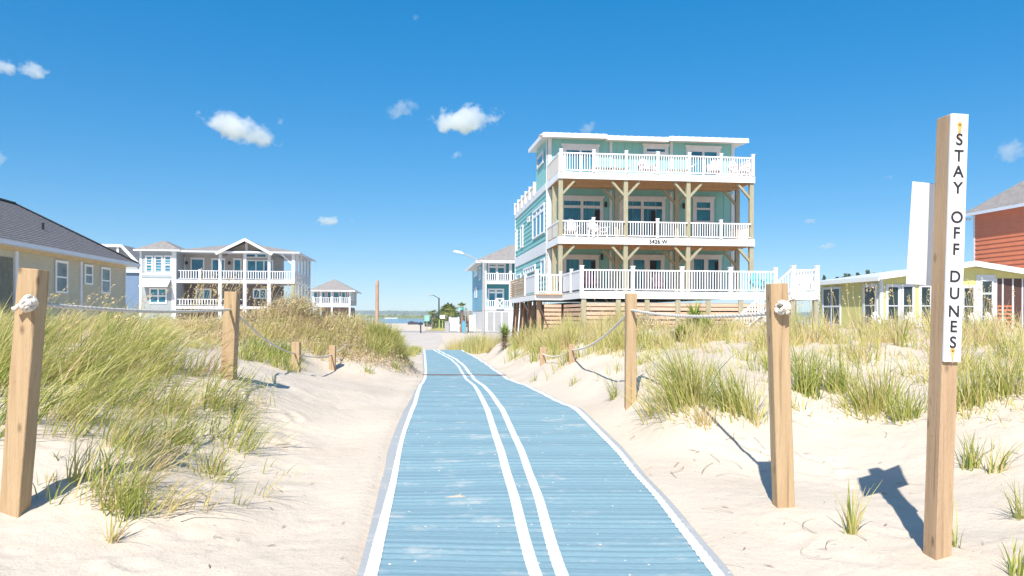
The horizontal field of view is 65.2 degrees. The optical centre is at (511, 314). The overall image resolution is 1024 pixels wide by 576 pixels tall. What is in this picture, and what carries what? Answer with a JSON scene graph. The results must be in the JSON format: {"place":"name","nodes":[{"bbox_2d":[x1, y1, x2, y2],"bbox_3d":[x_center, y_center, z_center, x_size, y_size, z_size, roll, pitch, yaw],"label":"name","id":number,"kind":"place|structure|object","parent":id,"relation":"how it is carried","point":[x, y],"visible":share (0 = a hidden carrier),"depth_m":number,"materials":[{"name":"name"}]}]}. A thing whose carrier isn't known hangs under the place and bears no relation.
{"place":"outdoors","nodes":[
{"label":"outdoors","id":0,"kind":"place"},
{"bbox_2d":[0,294,324,520],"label":"dune grass","id":1,"kind":"structure","parent":0,"point":[128,341],"depth_m":7.94,"materials":[{"name":"plant"}]},
{"bbox_2d":[133,238,315,320],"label":"grey house","id":2,"kind":"structure","parent":0,"point":[165,266],"depth_m":69.89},
{"bbox_2d":[145,255,152,272],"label":"window","id":3,"kind":"structure","parent":2,"relation":"in","point":[146,256],"depth_m":68.51,"materials":[{"name":"white paint"}]},
{"bbox_2d":[149,288,166,303],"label":"window","id":4,"kind":"structure","parent":2,"relation":"in","point":[160,298],"depth_m":68.60,"materials":[{"name":"white paint"}]},
{"bbox_2d":[154,255,162,272],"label":"window","id":5,"kind":"structure","parent":2,"relation":"in","point":[155,256],"depth_m":68.61,"materials":[{"name":"white paint"}]},
{"bbox_2d":[164,255,171,272],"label":"window","id":6,"kind":"structure","parent":2,"relation":"in","point":[165,256],"depth_m":68.70,"materials":[{"name":"white paint"}]},
{"bbox_2d":[190,258,203,279],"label":"door","id":7,"kind":"structure","parent":2,"relation":"in","point":[197,263],"depth_m":71.49,"materials":[{"name":"white paint"}]},
{"bbox_2d":[196,289,210,298],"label":"window","id":8,"kind":"structure","parent":2,"relation":"in","point":[207,291],"depth_m":71.57,"materials":[{"name":"glass"}]},
{"bbox_2d":[210,258,225,279],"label":"door","id":9,"kind":"structure","parent":2,"relation":"in","point":[214,261],"depth_m":71.69,"materials":[{"name":"white paint"}]},
{"bbox_2d":[232,258,242,279],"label":"door","id":10,"kind":"structure","parent":2,"relation":"in","point":[237,262],"depth_m":71.91,"materials":[{"name":"white paint"}]},
{"bbox_2d":[247,260,272,279],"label":"sliding door","id":11,"kind":"structure","parent":2,"relation":"in","point":[252,265],"depth_m":72.13,"materials":[{"name":"white paint"}]},
{"bbox_2d":[253,289,266,298],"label":"window","id":12,"kind":"structure","parent":2,"relation":"in","point":[259,295],"depth_m":72.13,"materials":[{"name":"glass"}]},
{"bbox_2d":[400,332,441,352],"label":"road","id":13,"kind":"structure","parent":0,"point":[426,341],"depth_m":60.49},
{"bbox_2d":[391,331,518,332],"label":"cross street","id":14,"kind":"structure","parent":0,"point":[456,331],"depth_m":88.44,"materials":[{"name":"asphalt"}]},
{"bbox_2d":[449,317,458,331],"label":"white fence","id":15,"kind":"object","parent":14,"relation":"on","point":[453,324],"visible":1,"depth_m":88.00,"materials":[{"name":"paint"}]},
{"bbox_2d":[469,314,474,330],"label":"white fence","id":16,"kind":"object","parent":14,"relation":"on","point":[472,322],"visible":0.69,"depth_m":90.00,"materials":[{"name":"paint"}]},
{"bbox_2d":[0,319,1023,575],"bbox_3d":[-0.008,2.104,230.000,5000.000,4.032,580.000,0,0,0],"label":"sand","id":17,"kind":"structure","parent":0,"point":[338,447],"depth_m":6.54,"materials":[{"name":"sand"}]},
{"bbox_2d":[0,268,49,517],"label":"rope post","id":18,"kind":"object","parent":17,"relation":"on","point":[19,449],"visible":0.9,"depth_m":5.13,"materials":[{"name":"brown wood"}]},
{"bbox_2d":[11,294,230,312],"bbox_3d":[-3.159,-0.070,7.184,0.161,0.119,4.322,0,0,-2],"label":"rope","id":19,"kind":"object","parent":18,"relation":"attached to","point":[28,303],"visible":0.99,"depth_m":5.80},
{"bbox_2d":[0,198,140,324],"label":"beige bungalow","id":20,"kind":"object","parent":17,"relation":"on","point":[83,267],"visible":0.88,"depth_m":38.01,"materials":[{"name":"paint"}]},
{"bbox_2d":[55,260,67,293],"bbox_3d":[-20.855,-1.747,37.046,0.060,1.505,1.285,0,0,-7],"label":"window","id":21,"kind":"structure","parent":20,"relation":"in","point":[61,267],"depth_m":37.05,"materials":[{"name":"white paint"}]},
{"bbox_2d":[84,264,92,284],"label":"window","id":22,"kind":"structure","parent":20,"relation":"in","point":[88,269],"depth_m":40.11,"materials":[{"name":"white paint"}]},
{"bbox_2d":[100,267,110,293],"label":"window","id":23,"kind":"structure","parent":20,"relation":"in","point":[105,276],"depth_m":42.30,"materials":[{"name":"white paint"}]},
{"bbox_2d":[3,284,185,347],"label":"sea oats grass","id":24,"kind":"structure","parent":17,"relation":"on","point":[97,311],"depth_m":9.40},
{"bbox_2d":[65,422,127,484],"bbox_3d":[-2.962,0.982,5.681,0.444,0.445,0.437,0,0,36],"label":"grass tuft","id":25,"kind":"object","parent":17,"relation":"on","point":[75,474],"visible":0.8,"depth_m":5.62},
{"bbox_2d":[102,244,139,319],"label":"blue house","id":26,"kind":"structure","parent":17,"relation":"on","point":[132,283],"depth_m":87.83,"materials":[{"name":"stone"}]},
{"bbox_2d":[102,508,142,543],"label":"grass tuft","id":27,"kind":"object","parent":17,"relation":"on","point":[112,537],"visible":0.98,"depth_m":5.00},
{"bbox_2d":[84,455,172,527],"bbox_3d":[-2.515,1.164,5.272,0.626,0.472,0.621,0,0,0],"label":"grass tuft","id":28,"kind":"object","parent":17,"relation":"on","point":[127,508],"visible":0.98,"depth_m":5.28,"materials":[{"name":"plant"}]},
{"bbox_2d":[137,394,236,447],"bbox_3d":[-2.866,0.963,7.272,0.977,0.511,0.738,0,0,44],"label":"grass tuft","id":29,"kind":"object","parent":17,"relation":"on","point":[193,434],"visible":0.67,"depth_m":7.22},
{"bbox_2d":[183,428,256,476],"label":"grass tuft","id":30,"kind":"object","parent":17,"relation":"on","point":[218,465],"visible":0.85,"depth_m":6.57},
{"bbox_2d":[220,291,240,379],"bbox_3d":[-3.311,0.358,9.400,0.197,1.260,0.148,0,0,0],"label":"rope post","id":31,"kind":"object","parent":17,"relation":"on","point":[231,319],"visible":0.8,"depth_m":9.33,"materials":[{"name":"brown wood"}]},
{"bbox_2d":[240,316,294,353],"bbox_3d":[-3.542,0.312,11.705,0.031,0.765,4.522,0,0,-6],"label":"rope","id":32,"kind":"object","parent":31,"relation":"attached to","point":[253,329],"visible":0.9,"depth_m":11.14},
{"bbox_2d":[175,268,314,332],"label":"sea oats grass","id":33,"kind":"structure","parent":17,"relation":"on","point":[219,295],"depth_m":16.96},
{"bbox_2d":[141,292,422,376],"bbox_3d":[-5.925,0.659,27.607,10.057,2.545,29.567,0,0,-16],"label":"dune brush","id":34,"kind":"object","parent":17,"relation":"on","point":[248,317],"visible":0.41,"depth_m":17.80,"materials":[{"name":"plant"}]},
{"bbox_2d":[255,290,324,319],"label":"bush","id":35,"kind":"object","parent":17,"relation":"on","point":[303,308],"visible":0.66,"depth_m":18.49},
{"bbox_2d":[291,342,300,371],"bbox_3d":[-3.778,0.887,14.000,0.146,0.818,0.137,0,0,0],"label":"rope post","id":36,"kind":"object","parent":17,"relation":"on","point":[296,348],"visible":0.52,"depth_m":13.93,"materials":[{"name":"brown wood"}]},
{"bbox_2d":[216,304,422,369],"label":"mound grass","id":37,"kind":"structure","parent":17,"relation":"on","point":[382,333],"depth_m":18.19,"materials":[{"name":"plant"}]},
{"bbox_2d":[329,345,335,370],"bbox_3d":[-3.704,1.030,16.500,0.133,0.797,0.121,0,0,0],"label":"rope post","id":38,"kind":"object","parent":17,"relation":"on","point":[332,358],"visible":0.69,"depth_m":16.44,"materials":[{"name":"brown wood"}]},
{"bbox_2d":[311,279,361,318],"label":"house","id":39,"kind":"structure","parent":17,"relation":"on","point":[336,295],"depth_m":140.85,"materials":[{"name":"white paint"}]},
{"bbox_2d":[375,280,378,323],"bbox_3d":[-6.747,0.133,40.000,0.188,3.680,0.188,0,0,0],"label":"utility pole","id":40,"kind":"object","parent":17,"relation":"on","point":[377,300],"visible":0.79,"depth_m":39.93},
{"bbox_2d":[426,327,459,330],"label":"verge","id":41,"kind":"structure","parent":17,"relation":"on","point":[439,329],"depth_m":96.43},
{"bbox_2d":[432,318,447,328],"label":"hedge","id":42,"kind":"object","parent":41,"relation":"on","point":[435,321],"visible":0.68,"depth_m":102.76,"materials":[{"name":"green plant"}]},
{"bbox_2d":[437,303,458,320],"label":"tree","id":43,"kind":"object","parent":41,"relation":"on","point":[448,309],"visible":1,"depth_m":99.33,"materials":[{"name":"green plant"}]},
{"bbox_2d":[424,312,466,326],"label":"shrub row","id":44,"kind":"object","parent":17,"relation":"on","point":[429,322],"visible":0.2,"depth_m":124.73,"materials":[{"name":"plant"}]},
{"bbox_2d":[453,251,484,334],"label":"street lamp","id":45,"kind":"object","parent":17,"relation":"on","point":[483,300],"visible":0.92,"depth_m":74.91,"materials":[{"name":"metal"}]},
{"bbox_2d":[492,323,513,349],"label":"yucca","id":46,"kind":"object","parent":17,"relation":"on","point":[504,331],"visible":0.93,"depth_m":25.71,"materials":[{"name":"green plant"}]},
{"bbox_2d":[465,244,547,330],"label":"teal house","id":47,"kind":"structure","parent":17,"relation":"on","point":[499,270],"depth_m":93.24,"materials":[{"name":"blue"}]},
{"bbox_2d":[487,289,503,307],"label":"door","id":48,"kind":"structure","parent":47,"relation":"in","point":[493,294],"depth_m":93.33,"materials":[{"name":"white paint"}]},
{"bbox_2d":[488,263,505,280],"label":"door","id":49,"kind":"structure","parent":47,"relation":"in","point":[492,267],"depth_m":93.35,"materials":[{"name":"white paint"}]},
{"bbox_2d":[540,347,545,365],"bbox_3d":[0.657,1.000,17.000,0.134,0.630,0.132,0,0,0],"label":"rope post","id":50,"kind":"object","parent":17,"relation":"on","point":[542,357],"visible":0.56,"depth_m":16.93,"materials":[{"name":"brown wood"}]},
{"bbox_2d":[356,350,733,575],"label":"access mat","id":51,"kind":"object","parent":17,"relation":"on","point":[489,470],"visible":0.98,"depth_m":6.20,"materials":[{"name":"plastic"}]},
{"bbox_2d":[88,383,1022,568],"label":"debris","id":52,"kind":"object","parent":17,"relation":"on","point":[644,469],"visible":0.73,"depth_m":6.01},
{"bbox_2d":[569,344,574,364],"bbox_3d":[1.046,0.831,14.000,0.103,0.630,0.101,0,0,0],"label":"rope post","id":53,"kind":"object","parent":17,"relation":"on","point":[571,355],"visible":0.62,"depth_m":13.95,"materials":[{"name":"brown wood"}]},
{"bbox_2d":[602,373,620,399],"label":"grass tuft","id":54,"kind":"object","parent":17,"relation":"on","point":[611,397],"visible":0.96,"depth_m":10.14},
{"bbox_2d":[624,293,636,409],"bbox_3d":[1.394,0.525,9.400,0.128,1.551,0.126,0,0,0],"label":"rope post","id":55,"kind":"object","parent":17,"relation":"on","point":[630,368],"visible":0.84,"depth_m":9.34,"materials":[{"name":"brown wood"}]},
{"bbox_2d":[571,315,624,350],"bbox_3d":[1.223,0.283,11.684,0.034,0.695,4.549,0,0,-4],"label":"rope","id":56,"kind":"object","parent":55,"relation":"attached to","point":[610,330],"visible":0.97,"depth_m":11.04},
{"bbox_2d":[615,366,674,424],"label":"grass tuft","id":57,"kind":"object","parent":17,"relation":"on","point":[648,413],"visible":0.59,"depth_m":8.66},
{"bbox_2d":[510,132,819,337],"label":"beach house","id":58,"kind":"structure","parent":17,"relation":"on","point":[685,235],"depth_m":40.07,"materials":[{"name":"teal"}]},
{"bbox_2d":[532,202,544,239],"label":"window","id":59,"kind":"structure","parent":58,"relation":"in","point":[538,215],"depth_m":43.54,"materials":[{"name":"white paint"}]},
{"bbox_2d":[537,150,543,169],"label":"window","id":60,"kind":"structure","parent":58,"relation":"in","point":[540,159],"depth_m":42.94,"materials":[{"name":"white paint"}]},
{"bbox_2d":[563,219,578,236],"bbox_3d":[2.795,-4.151,38.324,0.800,1.004,0.870,0,0,-1],"label":"garden chair","id":61,"kind":"object","parent":58,"relation":"on","point":[564,228],"visible":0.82,"depth_m":38.58,"materials":[{"name":"white paint"}]},
{"bbox_2d":[561,143,599,171],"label":"sliding door","id":62,"kind":"structure","parent":58,"relation":"in","point":[582,148],"depth_m":41.00,"materials":[{"name":"white paint"}]},
{"bbox_2d":[563,254,599,292],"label":"french door","id":63,"kind":"structure","parent":58,"relation":"in","point":[589,261],"depth_m":41.02,"materials":[{"name":"white paint"}]},
{"bbox_2d":[563,195,604,236],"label":"sliding door","id":64,"kind":"structure","parent":58,"relation":"in","point":[585,206],"depth_m":41.03,"materials":[{"name":"white paint"}]},
{"bbox_2d":[584,271,600,290],"bbox_3d":[3.376,-1.457,34.466,0.800,1.004,0.870,0,0,-18],"label":"garden chair","id":65,"kind":"object","parent":58,"relation":"on","point":[590,280],"visible":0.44,"depth_m":34.68,"materials":[{"name":"plastic"}]},
{"bbox_2d":[587,219,607,236],"bbox_3d":[4.133,-4.146,38.576,0.800,1.004,0.870,0,0,-35],"label":"garden chair","id":66,"kind":"object","parent":58,"relation":"on","point":[599,232],"visible":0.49,"depth_m":38.63,"materials":[{"name":"white paint"}]},
{"bbox_2d":[619,196,666,237],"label":"sliding door","id":67,"kind":"structure","parent":58,"relation":"in","point":[659,212],"depth_m":41.41,"materials":[{"name":"white paint"}]},
{"bbox_2d":[636,158,655,173],"bbox_3d":[6.548,-7.188,38.974,0.800,1.004,0.870,0,0,-13],"label":"garden chair","id":68,"kind":"object","parent":58,"relation":"on","point":[641,160],"visible":0.52,"depth_m":39.17,"materials":[{"name":"white plastic"}]},
{"bbox_2d":[628,254,664,291],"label":"french door","id":69,"kind":"structure","parent":58,"relation":"in","point":[647,262],"depth_m":41.42,"materials":[{"name":"white paint"}]},
{"bbox_2d":[642,143,669,154],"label":"window","id":70,"kind":"structure","parent":58,"relation":"in","point":[648,148],"depth_m":41.46,"materials":[{"name":"white paint"}]},
{"bbox_2d":[651,273,668,291],"bbox_3d":[6.824,-1.443,37.095,0.800,1.004,0.870,0,0,5],"label":"garden chair","id":71,"kind":"object","parent":58,"relation":"on","point":[659,283],"visible":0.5,"depth_m":37.37,"materials":[{"name":"plastic"}]},
{"bbox_2d":[685,145,721,174],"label":"sliding door","id":72,"kind":"structure","parent":58,"relation":"in","point":[697,149],"depth_m":41.78,"materials":[{"name":"white paint"}]},
{"bbox_2d":[692,196,714,238],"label":"balcony door","id":73,"kind":"structure","parent":58,"relation":"in","point":[701,208],"depth_m":41.80,"materials":[{"name":"white paint"}]},
{"bbox_2d":[690,254,722,291],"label":"french door","id":74,"kind":"structure","parent":58,"relation":"in","point":[695,264],"depth_m":41.81,"materials":[{"name":"white paint"}]},
{"bbox_2d":[728,161,748,175],"bbox_3d":[11.148,-7.169,39.422,0.800,1.004,0.870,0,0,-24],"label":"garden chair","id":75,"kind":"object","parent":58,"relation":"on","point":[736,169],"visible":0.43,"depth_m":39.55,"materials":[{"name":"white plastic"}]},
{"bbox_2d":[749,272,772,291],"bbox_3d":[10.890,-1.427,35.062,0.800,1.004,0.870,0,0,-27],"label":"garden chair","id":76,"kind":"object","parent":58,"relation":"on","point":[755,282],"visible":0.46,"depth_m":35.21,"materials":[{"name":"teal plastic"}]},
{"bbox_2d":[652,324,705,340],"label":"yucca","id":77,"kind":"object","parent":17,"relation":"on","point":[677,330],"visible":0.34,"depth_m":13.72,"materials":[{"name":"green plant"}]},
{"bbox_2d":[624,337,743,422],"bbox_3d":[1.677,0.651,8.384,1.478,0.961,1.435,0,0,0],"label":"grass tuft","id":78,"kind":"object","parent":17,"relation":"on","point":[682,387],"visible":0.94,"depth_m":8.22,"materials":[{"name":"plant"}]},
{"bbox_2d":[448,306,921,349],"bbox_3d":[11.068,0.823,28.576,29.530,2.355,24.701,0,0,0],"label":"verge brush","id":79,"kind":"object","parent":17,"relation":"on","point":[652,323],"visible":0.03,"depth_m":19.75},
{"bbox_2d":[658,394,713,429],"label":"grass tuft","id":80,"kind":"object","parent":17,"relation":"on","point":[703,417],"visible":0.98,"depth_m":7.82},
{"bbox_2d":[682,298,713,328],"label":"yucca","id":81,"kind":"object","parent":17,"relation":"on","point":[693,311],"visible":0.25,"depth_m":19.14,"materials":[{"name":"green plant"}]},
{"bbox_2d":[680,354,768,420],"bbox_3d":[2.143,0.742,8.124,1.207,0.688,0.992,0,0,36],"label":"grass tuft","id":82,"kind":"object","parent":17,"relation":"on","point":[731,390],"visible":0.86,"depth_m":8.10,"materials":[{"name":"plant"}]},
{"bbox_2d":[437,300,1023,427],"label":"dune grass","id":83,"kind":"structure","parent":17,"relation":"on","point":[554,343],"depth_m":12.24,"materials":[{"name":"plant"}]},
{"bbox_2d":[710,378,768,428],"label":"grass tuft","id":84,"kind":"object","parent":17,"relation":"on","point":[755,416],"visible":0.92,"depth_m":7.98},
{"bbox_2d":[766,283,794,507],"bbox_3d":[1.947,0.712,5.800,0.189,1.880,0.126,0,0,0],"label":"rope post","id":85,"kind":"object","parent":17,"relation":"on","point":[780,410],"visible":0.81,"depth_m":5.74,"materials":[{"name":"brown wood"}]},
{"bbox_2d":[631,300,791,317],"bbox_3d":[1.685,-0.037,7.502,0.108,0.139,3.765,0,0,-8],"label":"rope","id":86,"kind":"object","parent":85,"relation":"attached to","point":[782,307],"visible":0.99,"depth_m":6.47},
{"bbox_2d":[790,332,838,400],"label":"grass tuft","id":87,"kind":"object","parent":17,"relation":"on","point":[801,386],"visible":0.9,"depth_m":8.90,"materials":[{"name":"plant"}]},
{"bbox_2d":[797,342,871,395],"bbox_3d":[3.568,0.613,9.139,0.826,0.662,0.832,0,0,0],"label":"grass tuft","id":88,"kind":"object","parent":17,"relation":"on","point":[834,379],"visible":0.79,"depth_m":9.06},
{"bbox_2d":[828,477,881,534],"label":"grass tuft","id":89,"kind":"object","parent":17,"relation":"on","point":[852,529],"visible":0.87,"depth_m":5.19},
{"bbox_2d":[812,356,920,423],"bbox_3d":[3.826,0.771,8.462,1.327,0.738,1.165,0,0,0],"label":"grass tuft","id":90,"kind":"object","parent":17,"relation":"on","point":[864,404],"visible":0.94,"depth_m":8.44,"materials":[{"name":"plant"}]},
{"bbox_2d":[875,380,927,425],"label":"grass tuft","id":91,"kind":"object","parent":17,"relation":"on","point":[906,410],"visible":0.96,"depth_m":7.97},
{"bbox_2d":[788,278,1023,339],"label":"sea oats grass","id":92,"kind":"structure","parent":17,"relation":"on","point":[975,314],"depth_m":13.06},
{"bbox_2d":[819,261,1023,328],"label":"yellow bungalow","id":93,"kind":"object","parent":17,"relation":"on","point":[1003,281],"visible":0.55,"depth_m":45.78,"materials":[{"name":"paint"}]},
{"bbox_2d":[822,286,840,325],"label":"window","id":94,"kind":"structure","parent":93,"relation":"in","point":[826,291],"depth_m":50.22,"materials":[{"name":"grey glass"}]},
{"bbox_2d":[862,283,877,324],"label":"window","id":95,"kind":"structure","parent":93,"relation":"in","point":[870,294],"depth_m":46.06,"materials":[{"name":"grey glass"}]},
{"bbox_2d":[885,284,900,324],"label":"window","id":96,"kind":"structure","parent":93,"relation":"in","point":[896,292],"depth_m":45.06,"materials":[{"name":"white glass"}]},
{"bbox_2d":[901,284,914,320],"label":"window","id":97,"kind":"structure","parent":93,"relation":"in","point":[908,289],"depth_m":45.16,"materials":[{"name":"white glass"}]},
{"bbox_2d":[918,285,930,326],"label":"window","id":98,"kind":"structure","parent":93,"relation":"in","point":[922,290],"depth_m":45.28,"materials":[{"name":"white glass"}]},
{"bbox_2d":[962,285,975,322],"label":"window","id":99,"kind":"structure","parent":93,"relation":"in","point":[965,287],"depth_m":45.61,"materials":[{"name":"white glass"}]},
{"bbox_2d":[980,279,993,319],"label":"door","id":100,"kind":"structure","parent":93,"relation":"in","point":[986,283],"depth_m":45.72,"materials":[{"name":"white paint"}]},
{"bbox_2d":[923,113,967,559],"bbox_3d":[2.537,0.248,4.690,0.193,2.824,0.155,0,0,0],"label":"sign post","id":101,"kind":"object","parent":17,"relation":"on","point":[948,240],"visible":1,"depth_m":4.64,"materials":[{"name":"brown wood"}]},
{"bbox_2d":[906,182,934,285],"bbox_3d":[2.625,-0.490,4.946,0.550,0.641,0.029,0,0,-28],"label":"notice board","id":102,"kind":"object","parent":101,"relation":"attached to","point":[920,253],"visible":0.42,"depth_m":4.87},
{"bbox_2d":[952,500,966,548],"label":"grass tuft","id":103,"kind":"object","parent":17,"relation":"on","point":[954,542],"visible":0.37,"depth_m":4.81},
{"bbox_2d":[907,342,1017,413],"bbox_3d":[4.248,0.595,7.749,1.193,0.773,0.883,0,0,8],"label":"grass tuft","id":104,"kind":"object","parent":17,"relation":"on","point":[978,394],"visible":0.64,"depth_m":7.61,"materials":[{"name":"plant"}]},
{"bbox_2d":[954,429,1001,470],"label":"grass tuft","id":105,"kind":"object","parent":17,"relation":"on","point":[971,458],"visible":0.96,"depth_m":6.47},
{"bbox_2d":[960,340,1023,401],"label":"grass tuft","id":106,"kind":"object","parent":17,"relation":"on","point":[1011,376],"visible":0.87,"depth_m":7.57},
{"bbox_2d":[974,431,1023,474],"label":"grass tuft","id":107,"kind":"object","parent":17,"relation":"on","point":[1000,468],"visible":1,"depth_m":6.25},
{"bbox_2d":[989,479,1023,520],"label":"grass tuft","id":108,"kind":"object","parent":17,"relation":"on","point":[1017,503],"visible":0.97,"depth_m":5.30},
{"bbox_2d":[999,531,1023,575],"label":"grass tuft","id":109,"kind":"object","parent":17,"relation":"on","point":[1011,571],"visible":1,"depth_m":4.34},
{"bbox_2d":[0,0,1023,314],"label":"sky","id":110,"kind":"structure","parent":0,"point":[370,141],"materials":[{"name":"blue"}]},
{"bbox_2d":[355,314,818,319],"bbox_3d":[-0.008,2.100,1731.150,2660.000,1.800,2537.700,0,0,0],"label":"shore","id":111,"kind":"structure","parent":0,"point":[398,317],"depth_m":524.10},
{"bbox_2d":[286,310,819,315],"bbox_3d":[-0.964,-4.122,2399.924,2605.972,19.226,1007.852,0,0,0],"label":"woods","id":112,"kind":"object","parent":111,"relation":"on","point":[387,312],"visible":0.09,"depth_m":1980.83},
{"bbox_2d":[360,314,818,318],"bbox_3d":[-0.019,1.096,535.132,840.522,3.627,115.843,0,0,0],"label":"marsh shrubbery","id":113,"kind":"object","parent":111,"relation":"on","point":[405,316],"visible":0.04,"depth_m":514.13,"materials":[{"name":"green plant"}]},
{"bbox_2d":[360,318,819,324],"bbox_3d":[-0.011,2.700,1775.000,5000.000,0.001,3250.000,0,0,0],"label":"water","id":114,"kind":"structure","parent":0,"point":[400,320],"depth_m":344.45,"materials":[{"name":"blue liquid"}]},
{"bbox_2d":[965,180,1023,267],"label":"red house","id":115,"kind":"structure","parent":0,"point":[998,228],"depth_m":52.56,"materials":[{"name":"orange"}]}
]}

